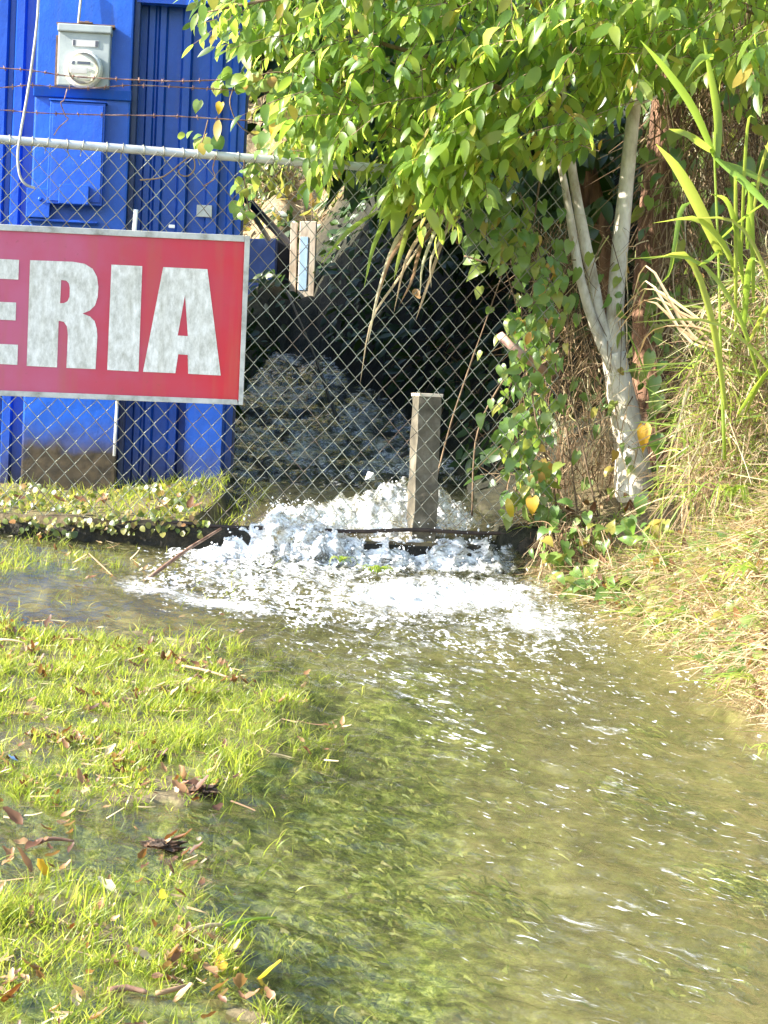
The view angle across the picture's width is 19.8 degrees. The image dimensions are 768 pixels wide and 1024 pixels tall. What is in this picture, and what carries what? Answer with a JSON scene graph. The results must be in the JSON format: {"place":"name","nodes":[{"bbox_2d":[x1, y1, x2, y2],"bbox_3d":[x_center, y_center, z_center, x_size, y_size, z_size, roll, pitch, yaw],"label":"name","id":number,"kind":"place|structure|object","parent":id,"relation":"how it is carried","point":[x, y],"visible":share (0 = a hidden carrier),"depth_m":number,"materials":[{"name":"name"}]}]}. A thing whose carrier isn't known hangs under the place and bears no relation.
{"place":"outdoors","nodes":[
{"label":"outdoors","id":0,"kind":"place"},
{"bbox_2d":[0,982,22,1001],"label":"fallen leaf","id":1,"kind":"object","parent":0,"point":[6,997],"visible":1,"depth_m":3.47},
{"bbox_2d":[0,34,767,1023],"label":"ground","id":2,"kind":"structure","parent":0,"point":[708,944],"depth_m":5.74,"materials":[{"name":"plant"}]},
{"bbox_2d":[0,479,211,553],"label":"ground cover","id":3,"kind":"object","parent":2,"relation":"on","point":[141,512],"visible":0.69,"depth_m":8.58,"materials":[{"name":"green plant"}]},
{"bbox_2d":[0,0,259,491],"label":"blue building","id":4,"kind":"structure","parent":2,"relation":"on","point":[152,40],"depth_m":9.49,"materials":[{"name":"paint"}]},
{"bbox_2d":[16,0,39,188],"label":"hanging cable","id":5,"kind":"object","parent":4,"relation":"hanging from","point":[26,100],"visible":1,"depth_m":8.02,"materials":[{"name":"plastic"}]},
{"bbox_2d":[26,188,50,218],"bbox_3d":[-1.461,-1.305,9.307,0.103,0.123,0.083,3,2,0],"label":"junction box","id":6,"kind":"object","parent":4,"relation":"attached to","point":[37,196],"visible":0.91,"depth_m":9.28,"materials":[{"name":"blue metal"}]},
{"bbox_2d":[27,218,97,224],"bbox_3d":[-1.363,-1.233,9.328,0.298,0.010,0.055,2,2,-4],"label":"mounting rail","id":7,"kind":"object","parent":4,"relation":"attached to","point":[61,221],"visible":0.76,"depth_m":9.30,"materials":[{"name":"blue metal"}]},
{"bbox_2d":[47,98,107,206],"bbox_3d":[-1.299,-1.515,9.285,0.241,0.440,0.125,2,2,-4],"label":"breaker cabinet","id":8,"kind":"object","parent":4,"relation":"attached to","point":[89,128],"visible":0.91,"depth_m":9.26,"materials":[{"name":"blue metal"}]},
{"bbox_2d":[54,21,115,88],"bbox_3d":[-1.265,-1.922,9.249,0.250,0.289,0.181,3,2,0],"label":"electric meter","id":9,"kind":"object","parent":4,"relation":"attached to","point":[83,48],"visible":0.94,"depth_m":9.24,"materials":[{"name":"grey metal"}]},
{"bbox_2d":[244,197,289,244],"bbox_3d":[-0.858,-2.100,15.678,0.056,0.299,1.148,3,2,14],"label":"stair rail","id":10,"kind":"object","parent":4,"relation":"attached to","point":[282,235],"visible":0.58,"depth_m":15.74,"materials":[{"name":"metal"}]},
{"bbox_2d":[254,214,270,241],"bbox_3d":[-0.883,-2.045,15.830,0.036,0.146,0.612,3,2,8],"label":"grey pipe","id":11,"kind":"object","parent":10,"relation":"attached to","point":[264,231],"visible":0.77,"depth_m":15.82,"materials":[{"name":"metal"}]},
{"bbox_2d":[0,468,272,525],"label":"grass","id":12,"kind":"structure","parent":2,"relation":"on","point":[128,498],"depth_m":8.87,"materials":[{"name":"plant"}]},
{"bbox_2d":[159,856,177,865],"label":"fallen leaf","id":13,"kind":"object","parent":2,"relation":"on","point":[172,859],"visible":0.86,"depth_m":4.31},
{"bbox_2d":[172,780,188,795],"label":"fallen leaf","id":14,"kind":"object","parent":2,"relation":"on","point":[181,787],"visible":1,"depth_m":4.83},
{"bbox_2d":[182,860,197,870],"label":"fallen leaf","id":15,"kind":"object","parent":2,"relation":"on","point":[189,865],"visible":0.93,"depth_m":4.31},
{"bbox_2d":[186,783,221,798],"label":"dead leaves","id":16,"kind":"object","parent":2,"relation":"on","point":[213,791],"visible":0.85,"depth_m":4.86,"materials":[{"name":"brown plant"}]},
{"bbox_2d":[183,778,198,784],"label":"fallen leaf","id":17,"kind":"object","parent":16,"relation":"on","point":[194,781],"visible":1,"depth_m":4.90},
{"bbox_2d":[192,775,208,792],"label":"fallen leaf","id":18,"kind":"object","parent":16,"relation":"on","point":[199,784],"visible":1,"depth_m":4.86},
{"bbox_2d":[182,665,229,677],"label":"fallen twig","id":19,"kind":"object","parent":2,"relation":"on","point":[202,669],"visible":1,"depth_m":6.06,"materials":[{"name":"wood"}]},
{"bbox_2d":[0,529,416,1023],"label":"grass","id":20,"kind":"structure","parent":2,"relation":"on","point":[15,910],"depth_m":5.06,"materials":[{"name":"plant"}]},
{"bbox_2d":[69,989,81,1005],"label":"fallen leaf","id":21,"kind":"object","parent":20,"relation":"on","point":[76,996],"visible":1,"depth_m":3.52,"materials":[{"name":"plant"}]},
{"bbox_2d":[248,239,277,294],"bbox_3d":[-1.004,-1.830,16.740,0.401,0.469,0.600,3,2,0],"label":"dark blue tank","id":22,"kind":"object","parent":2,"relation":"on","point":[268,256],"visible":0.2,"depth_m":16.44,"materials":[{"name":"blue paint"}]},
{"bbox_2d":[245,143,310,206],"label":"shrub","id":23,"kind":"object","parent":2,"relation":"on","point":[263,178],"visible":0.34,"depth_m":18.13,"materials":[{"name":"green plant"}]},
{"bbox_2d":[0,134,564,534],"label":"chain link fence","id":24,"kind":"object","parent":2,"relation":"on","point":[106,147],"visible":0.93,"depth_m":8.37,"materials":[{"name":"metal"}]},
{"bbox_2d":[113,400,118,455],"bbox_3d":[-0.999,-0.366,8.210,0.015,0.314,0.010,2,2,-17],"label":"thin pipe","id":25,"kind":"object","parent":24,"relation":"attached to","point":[115,427],"visible":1,"depth_m":8.21,"materials":[{"name":"white plastic"}]},
{"bbox_2d":[0,224,249,404],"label":"sign board","id":26,"kind":"object","parent":24,"relation":"attached to","point":[114,314],"visible":1,"depth_m":8.15,"materials":[{"name":"metal"}]},
{"bbox_2d":[132,209,137,229],"bbox_3d":[-0.927,-1.036,8.161,0.024,0.173,0.016,2,3,-22],"label":"plastic pipe","id":27,"kind":"object","parent":24,"relation":"attached to","point":[135,218],"visible":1,"depth_m":8.15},
{"bbox_2d":[0,83,287,92],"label":"barbed wire","id":28,"kind":"object","parent":24,"relation":"attached to","point":[104,87],"visible":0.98,"depth_m":8.12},
{"bbox_2d":[54,89,68,134],"bbox_3d":[-1.182,-1.466,8.068,0.054,0.174,0.004,2,2,-17],"label":"loose wire","id":29,"kind":"object","parent":28,"relation":"hanging from","point":[63,112],"visible":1,"depth_m":8.07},
{"bbox_2d":[140,156,195,180],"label":"loose vine","id":30,"kind":"object","parent":24,"relation":"attached to","point":[174,169],"visible":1,"depth_m":8.20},
{"bbox_2d":[0,66,343,82],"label":"barbed wire","id":31,"kind":"object","parent":24,"relation":"attached to","point":[116,79],"visible":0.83,"depth_m":8.13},
{"bbox_2d":[0,108,359,127],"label":"barbed wire","id":32,"kind":"object","parent":24,"relation":"attached to","point":[101,114],"visible":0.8,"depth_m":8.14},
{"bbox_2d":[178,66,358,223],"bbox_3d":[-0.438,-1.384,8.259,0.684,0.606,0.261,3,2,0],"label":"rail vine","id":33,"kind":"object","parent":24,"relation":"attached to","point":[239,83],"visible":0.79,"depth_m":8.23,"materials":[{"name":"green plant"}]},
{"bbox_2d":[320,195,470,380],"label":"overhanging grass","id":34,"kind":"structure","parent":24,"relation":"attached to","point":[406,230],"depth_m":8.39,"materials":[{"name":"plant"}]},
{"bbox_2d":[278,240,289,288],"bbox_3d":[-0.761,-1.865,16.838,0.108,0.412,0.300,3,2,0],"label":"dark door panel","id":35,"kind":"structure","parent":2,"relation":"on","point":[284,256],"depth_m":16.69,"materials":[{"name":"black"}]},
{"bbox_2d":[0,522,584,591],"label":"kerb","id":36,"kind":"structure","parent":2,"relation":"on","point":[171,538],"depth_m":8.39,"materials":[{"name":"concrete"}]},
{"bbox_2d":[0,513,209,538],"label":"kerb cover","id":37,"kind":"object","parent":36,"relation":"on","point":[110,529],"visible":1,"depth_m":8.14,"materials":[{"name":"green plant"}]},
{"bbox_2d":[244,70,344,238],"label":"hillside grass","id":38,"kind":"structure","parent":2,"relation":"on","point":[284,194],"depth_m":17.93,"materials":[{"name":"plant"}]},
{"bbox_2d":[289,221,316,300],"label":"gate pillar","id":39,"kind":"structure","parent":2,"relation":"on","point":[306,257],"depth_m":16.34,"materials":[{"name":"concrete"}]},
{"bbox_2d":[0,650,767,1023],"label":"submerged weed","id":40,"kind":"object","parent":2,"relation":"on","point":[334,844],"visible":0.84,"depth_m":4.53,"materials":[{"name":"plant"}]},
{"bbox_2d":[405,393,442,541],"bbox_3d":[0.152,-0.101,8.609,0.102,0.726,0.106,2,2,-17],"label":"concrete post","id":41,"kind":"object","parent":2,"relation":"on","point":[423,474],"visible":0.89,"depth_m":8.56,"materials":[{"name":"concrete"}]},
{"bbox_2d":[341,25,512,229],"bbox_3d":[0.269,-2.693,15.139,1.587,1.786,1.663,3,2,0],"label":"shrub","id":42,"kind":"object","parent":2,"relation":"on","point":[371,224],"visible":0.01,"depth_m":15.29,"materials":[{"name":"green plant"}]},
{"bbox_2d":[175,0,767,502],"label":"slender tree","id":43,"kind":"object","parent":2,"relation":"on","point":[439,130],"visible":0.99,"depth_m":8.17,"materials":[{"name":"green plant"}]},
{"bbox_2d":[535,224,717,529],"bbox_3d":[1.005,-0.408,8.936,0.860,1.519,0.660,3,2,0],"label":"trunk creeper","id":44,"kind":"object","parent":43,"relation":"attached to","point":[577,320],"visible":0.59,"depth_m":8.87,"materials":[{"name":"plant"}]},
{"bbox_2d":[620,332,667,535],"bbox_3d":[1.030,-0.298,8.643,0.178,0.818,0.106,3,2,0],"label":"broad leaf plant","id":45,"kind":"object","parent":44,"relation":"hanging from","point":[651,381],"visible":0.83,"depth_m":8.61,"materials":[{"name":"green plant"}]},
{"bbox_2d":[374,15,616,294],"bbox_3d":[0.593,-2.009,12.570,1.577,1.714,1.775,3,2,0],"label":"shrub","id":46,"kind":"object","parent":2,"relation":"on","point":[448,246],"visible":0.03,"depth_m":12.44,"materials":[{"name":"green plant"}]},
{"bbox_2d":[235,106,764,487],"bbox_3d":[0.480,-2.258,13.786,2.932,4.097,8.706,3,2,0],"label":"bank foliage","id":47,"kind":"object","parent":2,"relation":"on","point":[461,413],"visible":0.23,"depth_m":12.69,"materials":[{"name":"plant"}]},
{"bbox_2d":[286,291,338,422],"bbox_3d":[-0.452,-1.017,13.071,0.035,0.940,6.227,2,2,-5],"label":"black hose","id":48,"kind":"object","parent":47,"relation":"on","point":[320,372],"visible":0.89,"depth_m":11.68,"materials":[{"name":"black rubber"}]},
{"bbox_2d":[247,0,767,313],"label":"shade tree","id":49,"kind":"object","parent":2,"relation":"on","point":[593,199],"visible":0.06,"depth_m":10.39,"materials":[{"name":"green plant"}]},
{"bbox_2d":[412,168,641,594],"bbox_3d":[0.707,-0.434,8.911,0.922,1.913,1.418,3,3,21],"label":"climbing vine","id":50,"kind":"object","parent":2,"relation":"on","point":[543,469],"visible":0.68,"depth_m":8.70,"materials":[{"name":"plant"}]},
{"bbox_2d":[497,332,547,376],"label":"cut branch","id":51,"kind":"object","parent":50,"relation":"attached to","point":[507,342],"visible":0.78,"depth_m":8.71,"materials":[{"name":"brown wood"}]},
{"bbox_2d":[528,497,628,570],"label":"creeping plant","id":52,"kind":"object","parent":50,"relation":"attached to","point":[610,527],"visible":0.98,"depth_m":8.43,"materials":[{"name":"green plant"}]},
{"bbox_2d":[381,128,767,495],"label":"dead undergrowth","id":53,"kind":"object","parent":2,"relation":"on","point":[491,348],"visible":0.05,"depth_m":11.26,"materials":[{"name":"plant"}]},
{"bbox_2d":[556,566,647,617],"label":"creeping plant","id":54,"kind":"object","parent":2,"relation":"on","point":[580,582],"visible":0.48,"depth_m":8.10,"materials":[{"name":"green plant"}]},
{"bbox_2d":[481,450,767,757],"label":"dry grass","id":55,"kind":"structure","parent":2,"relation":"on","point":[761,521],"depth_m":7.44,"materials":[{"name":"plant"}]},
{"bbox_2d":[513,1,746,197],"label":"shrub","id":56,"kind":"object","parent":2,"relation":"on","point":[599,137],"depth_m":11.46,"materials":[{"name":"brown plant"}]},
{"bbox_2d":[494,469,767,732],"bbox_3d":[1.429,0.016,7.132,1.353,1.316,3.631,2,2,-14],"label":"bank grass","id":57,"kind":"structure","parent":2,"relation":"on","point":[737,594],"depth_m":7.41,"materials":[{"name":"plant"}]},
{"bbox_2d":[594,724,685,760],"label":"weed clump","id":58,"kind":"object","parent":2,"relation":"on","point":[650,740],"visible":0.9,"depth_m":6.05,"materials":[{"name":"plant"}]},
{"bbox_2d":[602,511,680,583],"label":"creeping plant","id":59,"kind":"object","parent":2,"relation":"on","point":[629,540],"visible":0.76,"depth_m":8.23,"materials":[{"name":"green plant"}]},
{"bbox_2d":[553,770,744,827],"bbox_3d":[0.629,0.713,5.389,0.462,0.085,0.340,4,3,37],"label":"weed clump","id":60,"kind":"object","parent":2,"relation":"on","point":[643,796],"visible":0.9,"depth_m":5.38,"materials":[{"name":"plant"}]},
{"bbox_2d":[535,484,767,703],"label":"bank litter","id":61,"kind":"object","parent":2,"relation":"on","point":[593,506],"visible":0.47,"depth_m":7.91,"materials":[{"name":"brown plant"}]},
{"bbox_2d":[574,5,765,466],"bbox_3d":[1.380,-1.610,9.937,1.392,3.284,1.431,3,2,0],"label":"brown trunk tree","id":62,"kind":"object","parent":2,"relation":"on","point":[637,270],"visible":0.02,"depth_m":9.50,"materials":[{"name":"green plant"}]},
{"bbox_2d":[580,0,767,526],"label":"vine thicket","id":63,"kind":"object","parent":2,"relation":"on","point":[701,159],"visible":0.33,"depth_m":9.14,"materials":[{"name":"plant"}]},
{"bbox_2d":[643,606,704,625],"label":"grass sprig","id":64,"kind":"object","parent":2,"relation":"on","point":[675,609],"depth_m":7.40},
{"bbox_2d":[615,232,767,563],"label":"straw mound","id":65,"kind":"object","parent":2,"relation":"on","point":[753,448],"visible":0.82,"depth_m":8.06,"materials":[{"name":"beige plant"}]},
{"bbox_2d":[608,40,767,459],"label":"tall grass","id":66,"kind":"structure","parent":65,"relation":"on","point":[703,218],"depth_m":7.82,"materials":[{"name":"plant"}]},
{"bbox_2d":[640,481,751,513],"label":"grass sprig","id":67,"kind":"object","parent":2,"relation":"on","point":[734,489],"depth_m":7.64,"materials":[{"name":"plant"}]},
{"bbox_2d":[652,862,767,920],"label":"weed clump","id":68,"kind":"object","parent":2,"relation":"on","point":[739,888],"visible":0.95,"depth_m":4.71,"materials":[{"name":"plant"}]},
{"bbox_2d":[699,558,767,589],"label":"grass sprig","id":69,"kind":"object","parent":2,"relation":"on","point":[744,565],"depth_m":7.14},
{"bbox_2d":[0,351,767,1023],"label":"water","id":70,"kind":"structure","parent":0,"point":[414,599],"depth_m":7.50,"materials":[{"name":"green liquid"}]},
{"bbox_2d":[5,967,14,980],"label":"fallen leaf","id":71,"kind":"object","parent":70,"relation":"on","point":[11,971],"visible":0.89,"depth_m":3.58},
{"bbox_2d":[3,806,22,824],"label":"fallen leaf","id":72,"kind":"object","parent":70,"relation":"on","point":[15,816],"visible":1,"depth_m":4.46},
{"bbox_2d":[13,837,27,843],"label":"fallen leaf","id":73,"kind":"object","parent":70,"relation":"on","point":[23,840],"visible":1,"depth_m":4.32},
{"bbox_2d":[17,847,32,871],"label":"fallen leaf","id":74,"kind":"object","parent":70,"relation":"on","point":[27,861],"visible":1,"depth_m":4.17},
{"bbox_2d":[21,957,42,969],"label":"fallen leaf","id":75,"kind":"object","parent":70,"relation":"on","point":[35,966],"visible":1,"depth_m":3.64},
{"bbox_2d":[25,837,41,848],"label":"fallen leaf","id":76,"kind":"object","parent":70,"relation":"on","point":[28,843],"visible":1,"depth_m":4.31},
{"bbox_2d":[37,858,48,875],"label":"fallen leaf","id":77,"kind":"object","parent":70,"relation":"on","point":[42,866],"visible":1,"depth_m":4.13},
{"bbox_2d":[36,837,73,841],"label":"fallen twig","id":78,"kind":"object","parent":70,"relation":"on","point":[58,839],"visible":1,"depth_m":4.34,"materials":[{"name":"wood"}]},
{"bbox_2d":[72,984,87,999],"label":"fallen leaf","id":79,"kind":"object","parent":70,"relation":"on","point":[78,989],"visible":1,"depth_m":3.54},
{"bbox_2d":[98,876,116,892],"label":"fallen leaf","id":80,"kind":"object","parent":70,"relation":"on","point":[109,885],"visible":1,"depth_m":4.10,"materials":[{"name":"plant"}]},
{"bbox_2d":[107,984,148,994],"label":"fallen twig","id":81,"kind":"object","parent":70,"relation":"on","point":[127,987],"visible":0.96,"depth_m":3.58,"materials":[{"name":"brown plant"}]},
{"bbox_2d":[132,947,151,959],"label":"fallen leaf","id":82,"kind":"object","parent":70,"relation":"on","point":[145,953],"visible":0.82,"depth_m":3.76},
{"bbox_2d":[137,848,146,859],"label":"fallen leaf","id":83,"kind":"object","parent":70,"relation":"on","point":[141,854],"visible":1,"depth_m":4.30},
{"bbox_2d":[142,748,166,758],"bbox_3d":[-0.543,0.566,5.146,0.073,0.029,0.075,3,2,0],"label":"mud clod","id":84,"kind":"object","parent":70,"relation":"on","point":[158,753],"visible":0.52,"depth_m":5.13,"materials":[{"name":"green soil"}]},
{"bbox_2d":[139,836,187,856],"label":"clump of dead leaves","id":85,"kind":"object","parent":70,"relation":"on","point":[171,846],"visible":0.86,"depth_m":4.40,"materials":[{"name":"brown plant"}]},
{"bbox_2d":[171,828,192,840],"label":"fallen leaf","id":86,"kind":"object","parent":85,"relation":"on","point":[178,837],"visible":1,"depth_m":4.46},
{"bbox_2d":[139,683,188,694],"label":"fallen twig","id":87,"kind":"object","parent":70,"relation":"on","point":[159,688],"visible":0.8,"depth_m":5.76,"materials":[{"name":"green plant"}]},
{"bbox_2d":[156,960,171,969],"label":"fallen leaf","id":88,"kind":"object","parent":70,"relation":"on","point":[166,964],"visible":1,"depth_m":3.69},
{"bbox_2d":[0,514,338,1023],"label":"lawn straw","id":89,"kind":"object","parent":70,"relation":"on","point":[121,927],"visible":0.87,"depth_m":4.97,"materials":[{"name":"plant"}]},
{"bbox_2d":[155,983,186,995],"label":"fallen twig","id":90,"kind":"object","parent":70,"relation":"on","point":[168,990],"visible":0.76,"depth_m":3.59,"materials":[{"name":"wood"}]},
{"bbox_2d":[0,532,351,1023],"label":"lawn litter","id":91,"kind":"object","parent":70,"relation":"on","point":[270,994],"visible":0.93,"depth_m":5.12,"materials":[{"name":"brown plant"}]},
{"bbox_2d":[167,946,181,967],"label":"fallen leaf","id":92,"kind":"object","parent":91,"relation":"on","point":[174,956],"visible":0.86,"depth_m":3.75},
{"bbox_2d":[172,982,191,1001],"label":"fallen leaf","id":93,"kind":"object","parent":70,"relation":"on","point":[180,994],"visible":1,"depth_m":3.58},
{"bbox_2d":[143,527,221,582],"bbox_3d":[-0.712,0.150,7.846,0.015,0.162,0.790,3,2,14],"label":"driftwood stick","id":94,"kind":"object","parent":70,"relation":"on","point":[168,563],"visible":0.98,"depth_m":7.78,"materials":[{"name":"wood"}]},
{"bbox_2d":[0,538,410,1023],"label":"water grass","id":95,"kind":"structure","parent":70,"relation":"on","point":[232,897],"depth_m":5.16,"materials":[{"name":"plant"}]},
{"bbox_2d":[188,923,224,931],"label":"fallen twig","id":96,"kind":"object","parent":70,"relation":"on","point":[199,928],"visible":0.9,"depth_m":3.93,"materials":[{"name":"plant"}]},
{"bbox_2d":[202,962,218,974],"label":"fallen leaf","id":97,"kind":"object","parent":70,"relation":"on","point":[209,967],"visible":0.89,"depth_m":3.73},
{"bbox_2d":[206,932,228,943],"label":"fallen leaf","id":98,"kind":"object","parent":70,"relation":"on","point":[214,937],"visible":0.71,"depth_m":3.88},
{"bbox_2d":[214,954,227,971],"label":"fallen leaf","id":99,"kind":"object","parent":70,"relation":"on","point":[223,965],"visible":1,"depth_m":3.75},
{"bbox_2d":[232,973,246,988],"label":"fallen leaf","id":100,"kind":"object","parent":70,"relation":"on","point":[239,979],"visible":1,"depth_m":3.66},
{"bbox_2d":[225,917,276,926],"bbox_3d":[-0.243,0.742,3.998,0.120,0.010,0.007,0,3,-42],"label":"grass blade","id":101,"kind":"object","parent":70,"relation":"on","point":[240,921],"visible":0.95,"depth_m":3.99,"materials":[{"name":"green plant"}]},
{"bbox_2d":[256,959,280,979],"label":"fallen leaf","id":102,"kind":"object","parent":70,"relation":"on","point":[266,971],"visible":1,"depth_m":3.73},
{"bbox_2d":[328,556,356,564],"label":"grass tuft","id":103,"kind":"object","parent":70,"relation":"on","point":[340,559],"visible":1,"depth_m":8.21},
{"bbox_2d":[195,480,531,607],"bbox_3d":[-0.081,0.094,8.174,1.273,0.425,1.043,2,2,-16],"label":"foam spray","id":104,"kind":"object","parent":70,"relation":"on","point":[511,585],"visible":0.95,"depth_m":8.30,"materials":[{"name":"white"}]},
{"bbox_2d":[365,471,374,479],"bbox_3d":[-0.057,-0.149,9.005,0.037,0.036,0.025,1,3,-34],"label":"litter scrap","id":105,"kind":"object","parent":70,"relation":"on","point":[369,475],"visible":0.89,"depth_m":9.01,"materials":[{"name":"white plastic"}]},
{"bbox_2d":[354,564,403,577],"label":"grass tuft","id":106,"kind":"object","parent":70,"relation":"in","point":[377,568],"visible":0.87,"depth_m":8.25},
{"bbox_2d":[423,877,551,937],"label":"weed clump","id":107,"kind":"object","parent":70,"relation":"on","point":[481,899],"visible":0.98,"depth_m":4.40,"materials":[{"name":"plant"}]},
{"bbox_2d":[697,671,756,691],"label":"grass sprig","id":108,"kind":"object","parent":70,"relation":"on","point":[739,675],"depth_m":6.48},
{"bbox_2d":[736,743,767,765],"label":"grass sprig","id":109,"kind":"object","parent":70,"relation":"on","point":[759,752],"depth_m":5.92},
{"bbox_2d":[243,1,530,238],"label":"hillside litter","id":110,"kind":"object","parent":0,"point":[271,186],"visible":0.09,"depth_m":17.76,"materials":[{"name":"beige plant"}]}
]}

